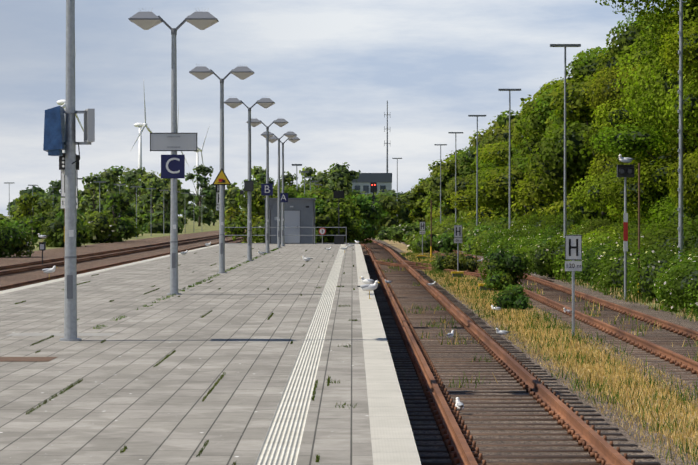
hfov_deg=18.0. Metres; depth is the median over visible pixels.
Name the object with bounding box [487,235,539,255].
shrub
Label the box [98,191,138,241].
tree
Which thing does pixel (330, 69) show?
sky
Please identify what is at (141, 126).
wind turbine tower
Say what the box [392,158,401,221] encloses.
yard lamp
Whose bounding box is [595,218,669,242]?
shrub
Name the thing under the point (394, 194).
tree crown
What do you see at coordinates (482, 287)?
trackside box
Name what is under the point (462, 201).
tree
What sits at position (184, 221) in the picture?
tree
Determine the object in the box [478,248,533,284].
shrub
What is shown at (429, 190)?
tree
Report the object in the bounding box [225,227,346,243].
end railing
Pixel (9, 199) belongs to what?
yard lamp
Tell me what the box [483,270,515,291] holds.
shrub
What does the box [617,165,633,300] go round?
shunt signal
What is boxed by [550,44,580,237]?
yard lamp
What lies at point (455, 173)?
yard lamp
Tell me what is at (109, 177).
tree
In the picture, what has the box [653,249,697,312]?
shrub
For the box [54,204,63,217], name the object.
tree
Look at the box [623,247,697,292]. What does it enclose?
shrub
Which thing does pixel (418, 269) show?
crossover sleepers
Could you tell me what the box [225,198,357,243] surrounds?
service hut
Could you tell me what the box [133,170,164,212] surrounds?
tree
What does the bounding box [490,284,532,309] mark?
shrub
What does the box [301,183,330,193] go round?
tree
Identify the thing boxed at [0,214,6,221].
shrub
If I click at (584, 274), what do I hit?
shrub
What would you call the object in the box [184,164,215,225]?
tree
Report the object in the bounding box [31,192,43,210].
tree
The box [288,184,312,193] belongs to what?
tree
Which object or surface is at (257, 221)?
tree
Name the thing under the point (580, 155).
tree
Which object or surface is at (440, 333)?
track weeds
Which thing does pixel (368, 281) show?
seagull
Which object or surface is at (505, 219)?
shrub
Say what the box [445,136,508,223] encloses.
tree
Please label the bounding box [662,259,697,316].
shrub
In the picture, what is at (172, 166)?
section sign
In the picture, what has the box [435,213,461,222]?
shrub
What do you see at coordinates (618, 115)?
tree
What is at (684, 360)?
rails
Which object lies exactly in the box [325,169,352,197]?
tree
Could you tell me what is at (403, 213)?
tree
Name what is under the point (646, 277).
shrub
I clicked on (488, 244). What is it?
shrub
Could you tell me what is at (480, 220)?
shrub
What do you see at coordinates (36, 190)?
tree crown
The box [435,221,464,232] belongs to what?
shrub
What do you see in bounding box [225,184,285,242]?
tree
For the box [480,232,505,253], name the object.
shrub
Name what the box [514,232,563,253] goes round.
shrub
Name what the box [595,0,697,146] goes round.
tree
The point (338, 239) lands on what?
end box
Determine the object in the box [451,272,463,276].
trackside box
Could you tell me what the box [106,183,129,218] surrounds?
tree
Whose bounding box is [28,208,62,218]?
shrub
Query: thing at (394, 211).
tree
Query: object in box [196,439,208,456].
joint weeds
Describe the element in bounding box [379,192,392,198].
tree crown
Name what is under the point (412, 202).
tree
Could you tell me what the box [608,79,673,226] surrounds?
tree
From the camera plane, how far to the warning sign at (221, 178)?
68.77 m
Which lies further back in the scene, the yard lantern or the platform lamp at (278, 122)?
the yard lantern
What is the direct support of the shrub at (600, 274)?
on the ground at (192, 226)
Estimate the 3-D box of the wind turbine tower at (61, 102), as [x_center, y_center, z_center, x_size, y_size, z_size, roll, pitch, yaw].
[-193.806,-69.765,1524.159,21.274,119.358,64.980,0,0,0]
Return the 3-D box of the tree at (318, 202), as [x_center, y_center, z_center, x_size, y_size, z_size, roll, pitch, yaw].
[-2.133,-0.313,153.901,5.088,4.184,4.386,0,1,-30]
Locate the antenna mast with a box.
[384,101,389,172]
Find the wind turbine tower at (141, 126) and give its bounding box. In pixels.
[130,78,152,195]
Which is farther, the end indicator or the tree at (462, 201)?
the tree at (462, 201)
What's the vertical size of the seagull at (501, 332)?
0.164 m
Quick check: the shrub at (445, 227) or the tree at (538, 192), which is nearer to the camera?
the tree at (538, 192)
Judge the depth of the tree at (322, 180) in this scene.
411.31 m
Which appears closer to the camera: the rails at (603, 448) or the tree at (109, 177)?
the rails at (603, 448)
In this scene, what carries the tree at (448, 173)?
on the ground at (192, 226)
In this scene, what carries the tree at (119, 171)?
on the ground at (192, 226)
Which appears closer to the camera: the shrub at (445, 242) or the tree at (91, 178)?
the shrub at (445, 242)
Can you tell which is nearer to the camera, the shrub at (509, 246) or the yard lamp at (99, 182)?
the shrub at (509, 246)
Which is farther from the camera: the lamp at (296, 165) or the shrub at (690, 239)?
the lamp at (296, 165)
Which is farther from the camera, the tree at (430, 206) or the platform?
the tree at (430, 206)
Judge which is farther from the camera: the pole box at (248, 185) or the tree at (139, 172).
the tree at (139, 172)
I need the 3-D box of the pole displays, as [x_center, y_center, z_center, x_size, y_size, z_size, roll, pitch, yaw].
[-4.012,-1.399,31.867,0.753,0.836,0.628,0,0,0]
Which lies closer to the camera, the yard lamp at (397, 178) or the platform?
the platform
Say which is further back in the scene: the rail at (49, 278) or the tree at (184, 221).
the tree at (184, 221)
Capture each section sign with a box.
[161,155,184,177]
[261,184,272,194]
[280,193,287,201]
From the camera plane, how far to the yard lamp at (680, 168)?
69.78 m
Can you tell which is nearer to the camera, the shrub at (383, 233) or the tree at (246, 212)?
the shrub at (383, 233)
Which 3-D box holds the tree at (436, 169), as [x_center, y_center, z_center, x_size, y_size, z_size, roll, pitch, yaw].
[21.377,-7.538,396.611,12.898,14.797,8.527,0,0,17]
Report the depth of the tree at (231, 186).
562.11 m
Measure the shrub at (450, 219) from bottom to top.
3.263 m
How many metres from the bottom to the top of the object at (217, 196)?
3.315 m
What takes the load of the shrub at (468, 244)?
on the ground at (192, 226)
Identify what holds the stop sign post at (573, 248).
on the dry grass ground at (400, 246)
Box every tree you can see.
[7,205,27,219]
[13,192,53,240]
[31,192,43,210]
[34,196,57,216]
[48,194,60,203]
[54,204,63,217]
[77,183,98,218]
[79,172,109,214]
[82,169,123,209]
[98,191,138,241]
[103,197,129,222]
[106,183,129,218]
[109,165,126,185]
[117,168,140,196]
[120,171,138,217]
[124,167,147,214]
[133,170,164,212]
[135,177,164,222]
[152,185,183,229]
[158,173,187,219]
[169,179,188,224]
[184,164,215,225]
[210,187,218,225]
[225,182,240,220]
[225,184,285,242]
[225,187,240,215]
[241,166,264,219]
[241,180,257,221]
[245,188,325,237]
[246,186,300,234]
[251,166,271,185]
[256,173,276,185]
[277,171,297,189]
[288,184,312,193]
[294,189,356,215]
[298,166,317,186]
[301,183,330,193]
[305,185,361,221]
[309,175,330,186]
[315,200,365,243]
[316,170,330,183]
[316,198,356,238]
[323,195,364,240]
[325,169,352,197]
[328,162,360,195]
[345,194,388,243]
[346,193,380,239]
[362,194,376,206]
[368,195,404,234]
[370,200,402,225]
[387,195,405,222]
[399,181,430,224]
[407,186,415,224]
[411,177,428,219]
[421,180,432,219]
[423,191,445,215]
[424,153,465,218]
[424,173,442,219]
[424,195,438,221]
[428,149,460,189]
[431,151,467,177]
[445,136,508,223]
[446,141,507,222]
[450,147,473,218]
[457,165,480,217]
[465,139,514,220]
[469,110,520,150]
[469,115,501,146]
[471,139,524,220]
[480,86,573,222]
[484,104,529,140]
[497,125,532,219]
[500,86,543,131]
[501,117,543,195]
[511,115,567,219]
[519,84,615,222]
[520,77,576,122]
[525,73,628,224]
[538,46,607,98]
[553,46,618,87]
[569,62,669,224]
[589,64,697,226]
[594,9,664,80]
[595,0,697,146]
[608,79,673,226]
[614,0,687,74]
[618,23,664,77]
[645,18,697,236]
[661,12,697,222]
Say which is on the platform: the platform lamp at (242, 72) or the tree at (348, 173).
the platform lamp at (242, 72)
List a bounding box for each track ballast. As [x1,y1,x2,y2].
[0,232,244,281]
[371,238,404,252]
[372,254,697,464]
[400,241,697,408]
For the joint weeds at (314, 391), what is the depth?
22.64 m
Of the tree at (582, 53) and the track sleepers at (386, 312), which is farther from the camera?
the tree at (582, 53)
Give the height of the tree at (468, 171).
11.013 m
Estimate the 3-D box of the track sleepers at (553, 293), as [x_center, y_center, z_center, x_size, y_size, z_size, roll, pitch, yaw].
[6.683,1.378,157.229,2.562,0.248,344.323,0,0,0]
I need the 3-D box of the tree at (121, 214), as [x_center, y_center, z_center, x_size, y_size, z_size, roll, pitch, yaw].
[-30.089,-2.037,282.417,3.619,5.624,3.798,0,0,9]
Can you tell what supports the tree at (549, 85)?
on the ground at (192, 226)
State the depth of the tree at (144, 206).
350.21 m
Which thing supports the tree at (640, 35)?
on the ground at (192, 226)
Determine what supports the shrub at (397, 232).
on the ground at (192, 226)
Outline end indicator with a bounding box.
[333,191,344,234]
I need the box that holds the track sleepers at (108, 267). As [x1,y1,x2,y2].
[0,239,246,290]
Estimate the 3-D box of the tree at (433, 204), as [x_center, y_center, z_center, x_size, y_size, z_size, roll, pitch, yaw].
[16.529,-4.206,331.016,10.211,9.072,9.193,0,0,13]
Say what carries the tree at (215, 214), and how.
on the ground at (192, 226)
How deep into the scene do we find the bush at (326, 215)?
149.68 m
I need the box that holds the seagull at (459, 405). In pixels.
[455,397,463,410]
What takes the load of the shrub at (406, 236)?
on the ground at (192, 226)
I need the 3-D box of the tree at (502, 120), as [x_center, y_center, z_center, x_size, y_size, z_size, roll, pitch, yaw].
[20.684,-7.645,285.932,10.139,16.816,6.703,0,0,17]
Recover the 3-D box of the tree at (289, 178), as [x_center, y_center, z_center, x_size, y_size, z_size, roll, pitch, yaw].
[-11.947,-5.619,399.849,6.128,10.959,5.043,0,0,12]
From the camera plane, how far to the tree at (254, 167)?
544.52 m
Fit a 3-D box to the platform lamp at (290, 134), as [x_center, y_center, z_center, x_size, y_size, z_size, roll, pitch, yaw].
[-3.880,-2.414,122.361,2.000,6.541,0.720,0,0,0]
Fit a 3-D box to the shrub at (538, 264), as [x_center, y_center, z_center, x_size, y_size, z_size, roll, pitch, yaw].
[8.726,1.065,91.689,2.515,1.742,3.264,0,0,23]
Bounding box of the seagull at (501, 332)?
[495,328,508,334]
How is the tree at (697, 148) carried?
on the ground at (192, 226)
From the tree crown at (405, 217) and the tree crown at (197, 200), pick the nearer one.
the tree crown at (405, 217)
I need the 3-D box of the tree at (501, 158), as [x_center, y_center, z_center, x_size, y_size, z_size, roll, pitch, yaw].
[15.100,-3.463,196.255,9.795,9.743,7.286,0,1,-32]
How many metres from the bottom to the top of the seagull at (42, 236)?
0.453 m
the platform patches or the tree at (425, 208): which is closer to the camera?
the platform patches
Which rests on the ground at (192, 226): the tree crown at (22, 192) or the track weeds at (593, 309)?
the tree crown at (22, 192)
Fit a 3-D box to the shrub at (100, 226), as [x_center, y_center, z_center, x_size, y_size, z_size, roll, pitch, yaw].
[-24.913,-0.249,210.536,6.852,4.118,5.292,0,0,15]
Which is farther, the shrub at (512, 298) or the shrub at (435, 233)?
the shrub at (435, 233)
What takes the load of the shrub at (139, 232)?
on the ground at (192, 226)
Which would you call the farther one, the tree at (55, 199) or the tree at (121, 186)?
the tree at (55, 199)
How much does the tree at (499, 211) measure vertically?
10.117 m
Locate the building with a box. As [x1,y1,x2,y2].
[350,173,391,194]
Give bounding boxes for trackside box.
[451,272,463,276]
[478,284,492,290]
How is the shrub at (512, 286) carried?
on the ground at (192, 226)
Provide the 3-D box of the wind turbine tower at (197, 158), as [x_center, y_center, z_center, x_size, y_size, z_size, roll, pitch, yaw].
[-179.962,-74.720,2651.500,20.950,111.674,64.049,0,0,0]
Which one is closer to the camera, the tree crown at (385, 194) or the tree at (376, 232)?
the tree at (376, 232)
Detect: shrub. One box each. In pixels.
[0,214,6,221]
[0,220,38,257]
[1,216,45,236]
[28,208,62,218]
[40,216,92,246]
[52,209,119,242]
[81,218,139,241]
[109,217,125,241]
[130,216,146,231]
[133,223,142,236]
[137,214,151,230]
[142,218,183,232]
[252,218,264,242]
[376,226,392,239]
[386,220,427,243]
[402,230,429,243]
[406,232,461,252]
[414,230,462,247]
[430,250,481,271]
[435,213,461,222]
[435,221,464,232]
[436,221,480,235]
[441,216,470,226]
[455,224,504,251]
[462,227,500,254]
[463,217,490,224]
[470,230,510,255]
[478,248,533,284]
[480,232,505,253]
[481,224,540,258]
[482,220,521,228]
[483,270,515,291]
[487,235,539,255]
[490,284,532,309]
[491,213,525,224]
[502,284,529,299]
[510,209,568,235]
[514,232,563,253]
[515,241,564,270]
[524,235,564,274]
[524,237,563,278]
[533,224,578,245]
[536,209,603,235]
[540,226,631,280]
[567,242,654,285]
[572,216,648,234]
[590,237,676,292]
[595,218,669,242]
[597,251,640,287]
[613,222,675,252]
[621,243,697,302]
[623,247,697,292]
[633,215,697,265]
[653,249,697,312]
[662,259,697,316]
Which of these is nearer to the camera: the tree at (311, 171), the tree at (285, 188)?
the tree at (285, 188)
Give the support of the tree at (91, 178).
on the ground at (192, 226)
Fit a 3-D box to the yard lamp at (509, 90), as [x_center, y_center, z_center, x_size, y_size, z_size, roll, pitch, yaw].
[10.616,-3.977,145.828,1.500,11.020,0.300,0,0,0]
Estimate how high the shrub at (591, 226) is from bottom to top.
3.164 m
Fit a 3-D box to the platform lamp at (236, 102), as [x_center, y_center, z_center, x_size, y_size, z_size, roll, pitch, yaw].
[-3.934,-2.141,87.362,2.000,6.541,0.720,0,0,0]
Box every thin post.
[430,200,431,257]
[638,163,640,300]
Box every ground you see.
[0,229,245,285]
[4,216,697,318]
[384,240,697,456]
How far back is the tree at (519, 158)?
171.35 m
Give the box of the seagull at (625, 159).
[619,154,634,162]
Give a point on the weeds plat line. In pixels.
(227, 270)
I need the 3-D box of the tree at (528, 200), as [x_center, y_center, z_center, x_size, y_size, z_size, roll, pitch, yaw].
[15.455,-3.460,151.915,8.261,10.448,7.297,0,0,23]
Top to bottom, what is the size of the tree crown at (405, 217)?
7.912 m
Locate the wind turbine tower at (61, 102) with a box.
[56,49,83,152]
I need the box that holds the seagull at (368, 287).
[357,280,379,298]
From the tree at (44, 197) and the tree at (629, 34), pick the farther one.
the tree at (44, 197)
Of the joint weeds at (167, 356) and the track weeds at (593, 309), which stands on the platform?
the joint weeds at (167, 356)
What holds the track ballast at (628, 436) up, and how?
on the ground at (192, 226)
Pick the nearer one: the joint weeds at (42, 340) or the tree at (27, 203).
the joint weeds at (42, 340)
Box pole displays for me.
[43,106,94,163]
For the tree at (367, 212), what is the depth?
179.48 m
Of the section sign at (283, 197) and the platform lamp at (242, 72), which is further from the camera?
the section sign at (283, 197)
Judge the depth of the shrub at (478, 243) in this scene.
142.66 m
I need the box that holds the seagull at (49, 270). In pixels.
[41,266,57,273]
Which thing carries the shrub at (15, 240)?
on the ground at (192, 226)
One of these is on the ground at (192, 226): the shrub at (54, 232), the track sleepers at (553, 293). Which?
the shrub at (54, 232)
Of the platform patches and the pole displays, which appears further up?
the pole displays
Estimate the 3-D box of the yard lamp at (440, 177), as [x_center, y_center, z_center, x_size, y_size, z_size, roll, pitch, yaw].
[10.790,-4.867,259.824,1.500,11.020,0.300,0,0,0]
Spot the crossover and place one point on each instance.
(422, 267)
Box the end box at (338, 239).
[334,236,343,243]
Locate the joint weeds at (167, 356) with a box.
[153,350,175,366]
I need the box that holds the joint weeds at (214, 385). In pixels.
[202,372,225,400]
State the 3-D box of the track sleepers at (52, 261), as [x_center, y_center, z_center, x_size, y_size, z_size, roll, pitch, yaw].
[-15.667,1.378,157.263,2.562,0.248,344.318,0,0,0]
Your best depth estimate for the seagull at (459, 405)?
28.61 m
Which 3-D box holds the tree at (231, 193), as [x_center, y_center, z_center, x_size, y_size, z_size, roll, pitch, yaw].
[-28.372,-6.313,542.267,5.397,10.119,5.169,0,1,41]
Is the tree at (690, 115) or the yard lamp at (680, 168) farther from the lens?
the tree at (690, 115)
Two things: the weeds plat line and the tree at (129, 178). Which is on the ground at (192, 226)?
the tree at (129, 178)
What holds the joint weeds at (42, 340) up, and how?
on the platform
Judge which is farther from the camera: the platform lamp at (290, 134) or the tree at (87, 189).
the tree at (87, 189)
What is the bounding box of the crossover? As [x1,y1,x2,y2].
[375,259,536,279]
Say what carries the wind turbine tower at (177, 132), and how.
on the ground at (192, 226)
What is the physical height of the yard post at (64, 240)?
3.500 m
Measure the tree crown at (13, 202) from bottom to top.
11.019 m
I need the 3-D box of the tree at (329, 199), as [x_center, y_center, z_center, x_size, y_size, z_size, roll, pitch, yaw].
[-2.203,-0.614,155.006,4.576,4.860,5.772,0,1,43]
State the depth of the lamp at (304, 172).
187.81 m
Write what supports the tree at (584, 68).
on the ground at (192, 226)
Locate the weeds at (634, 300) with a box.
[477,252,697,321]
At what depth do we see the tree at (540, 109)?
161.46 m
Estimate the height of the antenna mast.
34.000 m
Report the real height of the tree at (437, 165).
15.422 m
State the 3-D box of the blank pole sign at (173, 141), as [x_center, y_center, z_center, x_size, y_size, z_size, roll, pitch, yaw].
[-3.991,-2.062,50.344,1.080,0.420,0.206,0,0,0]
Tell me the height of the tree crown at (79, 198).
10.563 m
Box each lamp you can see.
[4,182,13,218]
[60,0,81,340]
[93,181,105,211]
[128,8,218,294]
[131,186,141,237]
[159,190,168,234]
[189,65,253,272]
[224,96,274,260]
[246,117,288,252]
[261,130,296,247]
[269,136,299,245]
[292,164,301,189]
[300,171,308,193]
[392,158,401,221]
[434,144,446,222]
[448,132,462,222]
[468,115,485,225]
[498,89,520,229]
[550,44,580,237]
[678,0,682,258]
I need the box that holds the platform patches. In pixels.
[0,333,115,360]
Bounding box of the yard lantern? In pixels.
[38,242,45,264]
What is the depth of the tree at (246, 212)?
376.10 m
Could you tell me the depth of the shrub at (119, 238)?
221.13 m
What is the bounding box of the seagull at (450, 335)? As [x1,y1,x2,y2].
[446,330,453,337]
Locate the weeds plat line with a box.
[93,248,278,328]
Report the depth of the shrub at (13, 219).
226.53 m
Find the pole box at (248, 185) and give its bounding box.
[240,181,253,193]
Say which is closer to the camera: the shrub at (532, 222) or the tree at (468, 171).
the shrub at (532, 222)
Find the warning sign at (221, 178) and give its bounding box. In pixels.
[212,168,230,184]
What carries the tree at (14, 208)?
on the ground at (192, 226)
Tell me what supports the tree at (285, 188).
on the ground at (192, 226)
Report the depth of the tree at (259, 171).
504.48 m
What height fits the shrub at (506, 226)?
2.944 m
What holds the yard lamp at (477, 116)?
on the ground at (192, 226)
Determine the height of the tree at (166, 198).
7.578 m
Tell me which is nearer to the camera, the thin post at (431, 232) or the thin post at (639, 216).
the thin post at (639, 216)
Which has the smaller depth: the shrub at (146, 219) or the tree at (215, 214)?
the shrub at (146, 219)
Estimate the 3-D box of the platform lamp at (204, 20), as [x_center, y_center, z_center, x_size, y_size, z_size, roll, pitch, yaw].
[-3.991,-1.853,50.364,2.000,6.541,0.720,0,0,0]
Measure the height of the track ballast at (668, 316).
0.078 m
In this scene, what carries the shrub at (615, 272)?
on the ground at (192, 226)
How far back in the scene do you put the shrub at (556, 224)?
127.50 m
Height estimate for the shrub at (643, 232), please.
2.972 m
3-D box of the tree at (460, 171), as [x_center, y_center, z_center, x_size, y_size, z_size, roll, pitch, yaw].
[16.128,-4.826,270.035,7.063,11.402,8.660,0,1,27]
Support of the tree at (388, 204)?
on the ground at (192, 226)
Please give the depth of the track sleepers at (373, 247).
166.95 m
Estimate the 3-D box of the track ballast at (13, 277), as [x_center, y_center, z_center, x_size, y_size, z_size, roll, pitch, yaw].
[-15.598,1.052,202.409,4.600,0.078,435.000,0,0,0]
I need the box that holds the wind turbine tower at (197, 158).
[194,127,208,205]
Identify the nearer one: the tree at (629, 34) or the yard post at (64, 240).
the yard post at (64, 240)
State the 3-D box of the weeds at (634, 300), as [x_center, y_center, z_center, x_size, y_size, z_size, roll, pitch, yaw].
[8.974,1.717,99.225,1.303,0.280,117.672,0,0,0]
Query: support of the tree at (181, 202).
on the ground at (192, 226)
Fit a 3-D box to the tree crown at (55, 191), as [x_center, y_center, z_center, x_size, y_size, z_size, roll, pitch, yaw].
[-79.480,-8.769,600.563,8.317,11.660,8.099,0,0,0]
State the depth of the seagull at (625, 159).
67.78 m
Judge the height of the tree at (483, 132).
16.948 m
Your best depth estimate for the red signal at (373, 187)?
249.74 m
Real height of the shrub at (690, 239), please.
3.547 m
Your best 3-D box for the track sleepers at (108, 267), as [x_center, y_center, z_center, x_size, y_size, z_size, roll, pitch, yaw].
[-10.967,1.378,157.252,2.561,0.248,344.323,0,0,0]
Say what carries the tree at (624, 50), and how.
on the ground at (192, 226)
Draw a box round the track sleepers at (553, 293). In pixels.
[429,251,697,385]
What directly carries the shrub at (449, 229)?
on the ground at (192, 226)
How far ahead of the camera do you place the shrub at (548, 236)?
111.51 m
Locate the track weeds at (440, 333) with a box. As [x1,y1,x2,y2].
[378,258,497,387]
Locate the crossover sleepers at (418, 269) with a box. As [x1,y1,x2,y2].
[366,260,546,280]
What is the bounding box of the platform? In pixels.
[0,244,420,464]
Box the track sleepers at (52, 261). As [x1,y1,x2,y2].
[0,236,231,277]
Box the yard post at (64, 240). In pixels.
[64,197,64,275]
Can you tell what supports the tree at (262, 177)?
on the ground at (192, 226)
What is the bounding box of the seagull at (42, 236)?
[37,233,46,241]
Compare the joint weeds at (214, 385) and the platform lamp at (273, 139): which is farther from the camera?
the platform lamp at (273, 139)
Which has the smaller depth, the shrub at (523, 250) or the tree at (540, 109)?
the shrub at (523, 250)
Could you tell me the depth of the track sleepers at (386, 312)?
32.82 m
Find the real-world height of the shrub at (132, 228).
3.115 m
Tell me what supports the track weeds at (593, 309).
on the track ballast at (668, 316)
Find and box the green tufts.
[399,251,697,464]
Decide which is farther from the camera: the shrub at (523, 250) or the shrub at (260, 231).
the shrub at (260, 231)
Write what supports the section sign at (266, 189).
attached to the platform lamp at (278, 122)
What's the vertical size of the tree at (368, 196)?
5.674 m
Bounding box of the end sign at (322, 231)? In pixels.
[319,228,325,243]
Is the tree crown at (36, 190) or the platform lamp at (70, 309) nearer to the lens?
the platform lamp at (70, 309)
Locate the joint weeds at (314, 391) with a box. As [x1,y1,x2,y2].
[311,379,317,400]
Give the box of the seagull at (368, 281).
[360,276,375,283]
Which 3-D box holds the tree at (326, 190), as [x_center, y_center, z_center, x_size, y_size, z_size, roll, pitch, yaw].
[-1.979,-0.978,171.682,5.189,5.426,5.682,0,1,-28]
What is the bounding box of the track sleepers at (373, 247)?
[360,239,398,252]
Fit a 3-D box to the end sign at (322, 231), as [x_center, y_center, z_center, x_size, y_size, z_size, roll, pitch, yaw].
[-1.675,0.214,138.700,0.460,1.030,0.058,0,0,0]
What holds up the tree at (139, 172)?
on the ground at (192, 226)
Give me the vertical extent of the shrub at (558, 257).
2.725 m
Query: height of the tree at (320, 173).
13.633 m
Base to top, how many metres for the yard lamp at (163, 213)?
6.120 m
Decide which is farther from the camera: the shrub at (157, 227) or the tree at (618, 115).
the shrub at (157, 227)
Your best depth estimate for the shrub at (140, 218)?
330.51 m
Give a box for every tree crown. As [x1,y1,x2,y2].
[6,199,15,210]
[19,187,30,195]
[25,186,44,194]
[44,180,60,196]
[56,194,84,216]
[179,188,196,218]
[186,194,203,221]
[194,184,227,225]
[378,191,413,224]
[379,189,408,220]
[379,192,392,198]
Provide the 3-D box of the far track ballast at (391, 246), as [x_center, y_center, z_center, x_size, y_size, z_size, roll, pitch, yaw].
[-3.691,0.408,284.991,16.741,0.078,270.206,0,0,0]
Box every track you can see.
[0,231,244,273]
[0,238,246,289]
[360,238,391,252]
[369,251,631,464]
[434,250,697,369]
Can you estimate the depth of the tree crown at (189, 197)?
773.29 m
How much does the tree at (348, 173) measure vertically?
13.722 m
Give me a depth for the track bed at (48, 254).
160.96 m
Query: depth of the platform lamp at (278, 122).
105.79 m
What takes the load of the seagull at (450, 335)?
on the track sleepers at (386, 312)
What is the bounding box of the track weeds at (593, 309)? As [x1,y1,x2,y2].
[461,255,697,361]
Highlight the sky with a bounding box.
[0,0,686,215]
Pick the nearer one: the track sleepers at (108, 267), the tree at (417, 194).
the track sleepers at (108, 267)
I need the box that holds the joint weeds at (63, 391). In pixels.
[26,379,82,414]
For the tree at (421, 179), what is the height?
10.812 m
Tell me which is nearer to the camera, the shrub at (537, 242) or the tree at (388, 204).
the shrub at (537, 242)
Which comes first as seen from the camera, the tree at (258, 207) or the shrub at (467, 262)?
the shrub at (467, 262)
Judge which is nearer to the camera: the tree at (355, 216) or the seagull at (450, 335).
the seagull at (450, 335)
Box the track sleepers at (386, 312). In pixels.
[363,252,660,464]
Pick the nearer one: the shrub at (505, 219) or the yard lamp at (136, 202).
the shrub at (505, 219)
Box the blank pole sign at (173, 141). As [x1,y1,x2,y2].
[150,133,196,150]
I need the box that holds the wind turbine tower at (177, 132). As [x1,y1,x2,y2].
[162,105,187,163]
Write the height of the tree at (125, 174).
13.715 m
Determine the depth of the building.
599.58 m
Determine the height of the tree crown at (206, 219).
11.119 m
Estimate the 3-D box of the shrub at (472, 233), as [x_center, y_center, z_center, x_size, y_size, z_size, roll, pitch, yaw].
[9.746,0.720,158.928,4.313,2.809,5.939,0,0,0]
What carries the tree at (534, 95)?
on the ground at (192, 226)
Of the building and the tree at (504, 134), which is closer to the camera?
the tree at (504, 134)
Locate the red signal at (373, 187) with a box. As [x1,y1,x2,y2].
[370,182,376,238]
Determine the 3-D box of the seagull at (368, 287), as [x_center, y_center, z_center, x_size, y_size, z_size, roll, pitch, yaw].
[0.424,1.237,47.882,0.510,0.401,0.152,0,0,2]
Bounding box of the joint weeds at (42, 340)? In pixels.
[30,335,53,345]
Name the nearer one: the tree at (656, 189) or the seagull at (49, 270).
the seagull at (49, 270)
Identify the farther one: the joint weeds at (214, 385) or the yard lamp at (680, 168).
the yard lamp at (680, 168)

